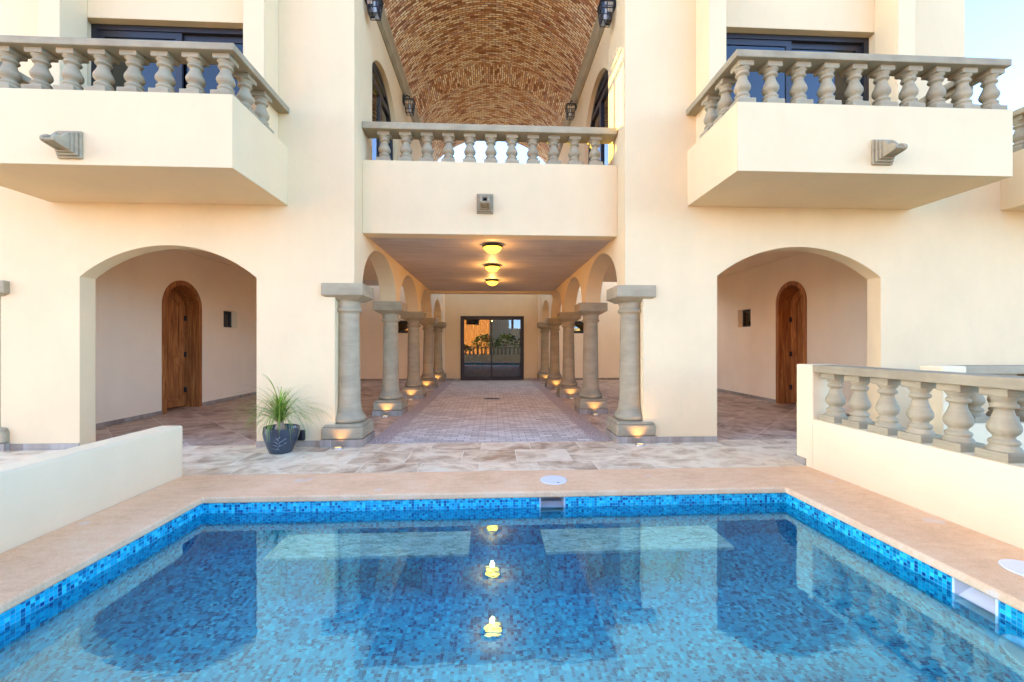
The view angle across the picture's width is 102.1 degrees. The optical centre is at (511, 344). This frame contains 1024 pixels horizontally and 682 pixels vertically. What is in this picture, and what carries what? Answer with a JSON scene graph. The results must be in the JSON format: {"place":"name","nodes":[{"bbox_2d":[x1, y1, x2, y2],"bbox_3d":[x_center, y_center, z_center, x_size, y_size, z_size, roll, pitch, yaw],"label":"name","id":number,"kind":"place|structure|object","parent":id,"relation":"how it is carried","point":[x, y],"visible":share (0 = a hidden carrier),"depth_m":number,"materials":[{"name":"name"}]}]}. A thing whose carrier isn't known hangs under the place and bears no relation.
{"place":"outdoors","nodes":[
{"label":"outdoors","id":0,"kind":"place"},
{"bbox_2d":[96,380,796,445],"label":"gallery floor","id":1,"kind":"structure","parent":0,"point":[742,418],"depth_m":6.89,"materials":[{"name":"stone"}]},
{"bbox_2d":[367,380,611,443],"bbox_3d":[-0.517,1.248,10.627,3.130,0.001,10.720,0,0,-3],"label":"gravel strip","id":2,"kind":"object","parent":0,"point":[391,431],"visible":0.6,"depth_m":6.97,"materials":[{"name":"grey gravel"}]},
{"bbox_2d":[387,380,592,443],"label":"paved path","id":3,"kind":"structure","parent":0,"point":[462,411],"depth_m":6.98,"materials":[{"name":"stone"}]},
{"bbox_2d":[0,439,1015,552],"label":"terrace","id":4,"kind":"structure","parent":0,"point":[370,458],"depth_m":4.57,"materials":[{"name":"stone"}]},
{"bbox_2d":[0,426,181,553],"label":"wall","id":5,"kind":"structure","parent":4,"relation":"on","point":[42,495],"depth_m":2.96,"materials":[{"name":"paint"}]},
{"bbox_2d":[219,380,332,453],"bbox_3d":[-2.678,0.785,4.792,1.212,0.935,1.187,0,0,-3],"label":"potted plant","id":6,"kind":"object","parent":4,"relation":"on","point":[280,437],"visible":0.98,"depth_m":4.68,"materials":[{"name":"green plant"}]},
{"bbox_2d":[332,446,343,449],"bbox_3d":[-2.081,1.239,4.950,0.124,0.016,0.124,0,0,-3],"label":"floor light","id":7,"kind":"object","parent":4,"relation":"on","point":[338,448],"visible":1,"depth_m":4.93,"materials":[{"name":"white glass"}]},
{"bbox_2d":[794,364,1023,549],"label":"balustrade wall","id":8,"kind":"structure","parent":4,"relation":"on","point":[956,473],"depth_m":3.16,"materials":[{"name":"paint"}]},
{"bbox_2d":[920,365,1023,449],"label":"balustrade wall","id":9,"kind":"structure","parent":4,"relation":"on","point":[938,403],"depth_m":3.95,"materials":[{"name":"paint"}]},
{"bbox_2d":[0,493,1023,630],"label":"pool basin","id":10,"kind":"object","parent":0,"point":[1008,613],"visible":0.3,"depth_m":3.40,"materials":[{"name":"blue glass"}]},
{"bbox_2d":[0,503,1023,681],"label":"pool water","id":11,"kind":"structure","parent":10,"relation":"in","point":[761,592],"depth_m":2.18,"materials":[{"name":"blue liquid"}]},
{"bbox_2d":[0,466,1023,613],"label":"pool coping","id":12,"kind":"object","parent":10,"relation":"on","point":[965,555],"visible":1,"depth_m":3.38,"materials":[{"name":"beige stone"}]},
{"bbox_2d":[540,475,566,484],"bbox_3d":[0.381,1.242,3.798,0.247,0.007,0.247,0,0,-3],"label":"skimmer lid","id":13,"kind":"object","parent":12,"relation":"on","point":[553,479],"visible":1,"depth_m":3.77,"materials":[{"name":"white plastic"}]},
{"bbox_2d":[998,559,1023,575],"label":"skimmer lid","id":14,"kind":"object","parent":12,"relation":"on","point":[1014,566],"visible":1,"depth_m":2.32,"materials":[{"name":"white plastic"}]},
{"bbox_2d":[539,497,564,506],"bbox_3d":[0.338,1.380,3.644,0.220,0.160,0.234,0,0,-3],"label":"pool skimmer","id":15,"kind":"object","parent":10,"relation":"attached to","point":[551,501],"visible":0.33,"depth_m":3.60,"materials":[{"name":"grey plastic"}]},
{"bbox_2d":[952,577,998,616],"bbox_3d":[2.588,1.380,2.219,0.234,0.160,0.210,0,0,-3],"label":"pool skimmer","id":16,"kind":"object","parent":10,"relation":"attached to","point":[977,597],"visible":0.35,"depth_m":2.25,"materials":[{"name":"white plastic"}]},
{"bbox_2d":[438,0,1023,163],"label":"sky","id":17,"kind":"structure","parent":0,"point":[993,28],"materials":[{"name":"white"}]},
{"label":"ground","id":18,"kind":"structure","parent":0,"visible":0},
{"bbox_2d":[0,280,9,451],"bbox_3d":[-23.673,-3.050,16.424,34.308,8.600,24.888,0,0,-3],"label":"column","id":19,"kind":"structure","parent":18,"relation":"on","point":[4,431],"depth_m":4.86,"materials":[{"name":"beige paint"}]},
{"bbox_2d":[0,0,1023,449],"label":"villa","id":20,"kind":"object","parent":18,"relation":"on","point":[204,202],"visible":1,"depth_m":5.29,"materials":[{"name":"beige paint"}]},
{"bbox_2d":[91,24,242,94],"bbox_3d":[-4.089,-2.906,5.127,2.066,1.992,0.090,0,0,-3],"label":"sliding window","id":21,"kind":"structure","parent":20,"relation":"in","point":[105,31],"depth_m":5.09,"materials":[{"name":"blue glass"}]},
{"bbox_2d":[162,281,201,414],"bbox_3d":[-6.458,0.020,7.855,0.433,2.459,0.998,0,0,-3],"label":"arched door","id":22,"kind":"structure","parent":20,"relation":"in","point":[182,305],"depth_m":8.15,"materials":[{"name":"brown wood"}]},
{"bbox_2d":[224,311,230,327],"bbox_3d":[-6.474,-0.562,9.291,0.050,0.361,0.466,0,0,-3],"label":"small window","id":23,"kind":"structure","parent":20,"relation":"in","point":[227,315],"depth_m":9.42,"materials":[{"name":"glass"}]},
{"bbox_2d":[297,430,304,440],"bbox_3d":[-2.577,1.105,5.026,0.110,0.120,0.067,0,0,-3],"label":"outlet box","id":24,"kind":"object","parent":20,"relation":"attached to","point":[301,436],"visible":0.48,"depth_m":5.00,"materials":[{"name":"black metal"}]},
{"bbox_2d":[365,0,383,20],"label":"wall lantern","id":25,"kind":"object","parent":20,"relation":"attached to","point":[374,8],"depth_m":5.56,"materials":[{"name":"black metal"}]},
{"bbox_2d":[372,62,392,159],"bbox_3d":[-2.202,-3.182,6.771,0.080,2.554,1.818,0,0,-3],"label":"arched window","id":26,"kind":"structure","parent":20,"relation":"in","point":[380,106],"depth_m":6.78,"materials":[{"name":"black glass"}]},
{"bbox_2d":[398,321,407,332],"bbox_3d":[-3.749,-0.605,14.290,0.536,0.426,0.070,0,0,-3],"label":"small window","id":27,"kind":"structure","parent":20,"relation":"in","point":[400,321],"depth_m":14.25,"materials":[{"name":"metal"}]},
{"bbox_2d":[403,94,415,115],"bbox_3d":[-2.038,-4.749,8.181,0.225,0.402,0.200,0,0,-3],"label":"wall lantern","id":28,"kind":"object","parent":20,"relation":"attached to","point":[409,101],"depth_m":8.16,"materials":[{"name":"black metal"}]},
{"bbox_2d":[482,243,502,254],"bbox_3d":[-0.287,-1.394,6.093,0.302,0.152,0.302,0,0,-3],"label":"ceiling lamp","id":29,"kind":"object","parent":20,"relation":"attached to","point":[492,248],"visible":1,"depth_m":6.01,"materials":[{"name":"yellow glass"}]},
{"bbox_2d":[484,265,500,272],"bbox_3d":[-0.363,-1.394,7.661,0.302,0.152,0.302,0,0,-3],"label":"ceiling lamp","id":30,"kind":"object","parent":20,"relation":"attached to","point":[492,268],"visible":1,"depth_m":7.57,"materials":[{"name":"yellow glass"}]},
{"bbox_2d":[486,280,498,286],"bbox_3d":[-0.450,-1.394,9.439,0.302,0.152,0.302,0,0,-3],"label":"ceiling lamp","id":31,"kind":"object","parent":20,"relation":"attached to","point":[492,282],"visible":1,"depth_m":9.35,"materials":[{"name":"yellow glass"}]},
{"bbox_2d":[461,316,523,379],"bbox_3d":[-0.687,0.131,14.419,2.196,2.227,0.110,0,0,-3],"label":"sliding door","id":32,"kind":"structure","parent":20,"relation":"in","point":[492,347],"depth_m":14.42,"materials":[{"name":"glass"}]},
{"bbox_2d":[565,100,576,119],"bbox_3d":[1.222,-4.879,8.570,0.225,0.402,0.200,0,0,-3],"label":"wall lantern","id":33,"kind":"object","parent":20,"relation":"attached to","point":[570,106],"depth_m":8.54,"materials":[{"name":"black metal"}]},
{"bbox_2d":[574,321,583,332],"bbox_3d":[2.344,-0.605,14.586,0.536,0.426,0.070,0,0,-3],"label":"small window","id":34,"kind":"structure","parent":20,"relation":"in","point":[576,322],"depth_m":14.55,"materials":[{"name":"metal"}]},
{"bbox_2d":[588,70,607,164],"bbox_3d":[1.534,-3.182,6.953,0.080,2.554,1.818,0,0,-3],"label":"arched window","id":35,"kind":"structure","parent":20,"relation":"in","point":[599,118],"depth_m":6.97,"materials":[{"name":"black glass"}]},
{"bbox_2d":[597,0,615,27],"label":"wall lantern","id":36,"kind":"object","parent":20,"relation":"attached to","point":[605,10],"depth_m":5.67,"materials":[{"name":"black metal"}]},
{"bbox_2d":[743,309,750,326],"bbox_3d":[5.718,-0.630,9.940,0.050,0.416,0.496,0,0,-3],"label":"small window","id":37,"kind":"structure","parent":20,"relation":"in","point":[746,313],"depth_m":10.04,"materials":[{"name":"glass"}]},
{"bbox_2d":[776,281,806,403],"bbox_3d":[5.836,-0.014,8.389,0.410,2.529,0.848,0,0,-3],"label":"arched door","id":38,"kind":"structure","parent":20,"relation":"in","point":[791,299],"depth_m":8.70,"materials":[{"name":"brown wood"}]},
{"bbox_2d":[726,33,868,104],"bbox_3d":[3.647,-2.997,5.504,2.216,2.173,0.090,0,0,-3],"label":"sliding window","id":39,"kind":"structure","parent":20,"relation":"in","point":[734,41],"depth_m":5.48,"materials":[{"name":"blue glass"}]},
{"bbox_2d":[1001,106,1023,210],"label":"neighbouring villa","id":40,"kind":"object","parent":18,"relation":"on","point":[1012,193],"visible":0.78,"depth_m":5.35,"materials":[{"name":"beige paint"}]}
]}

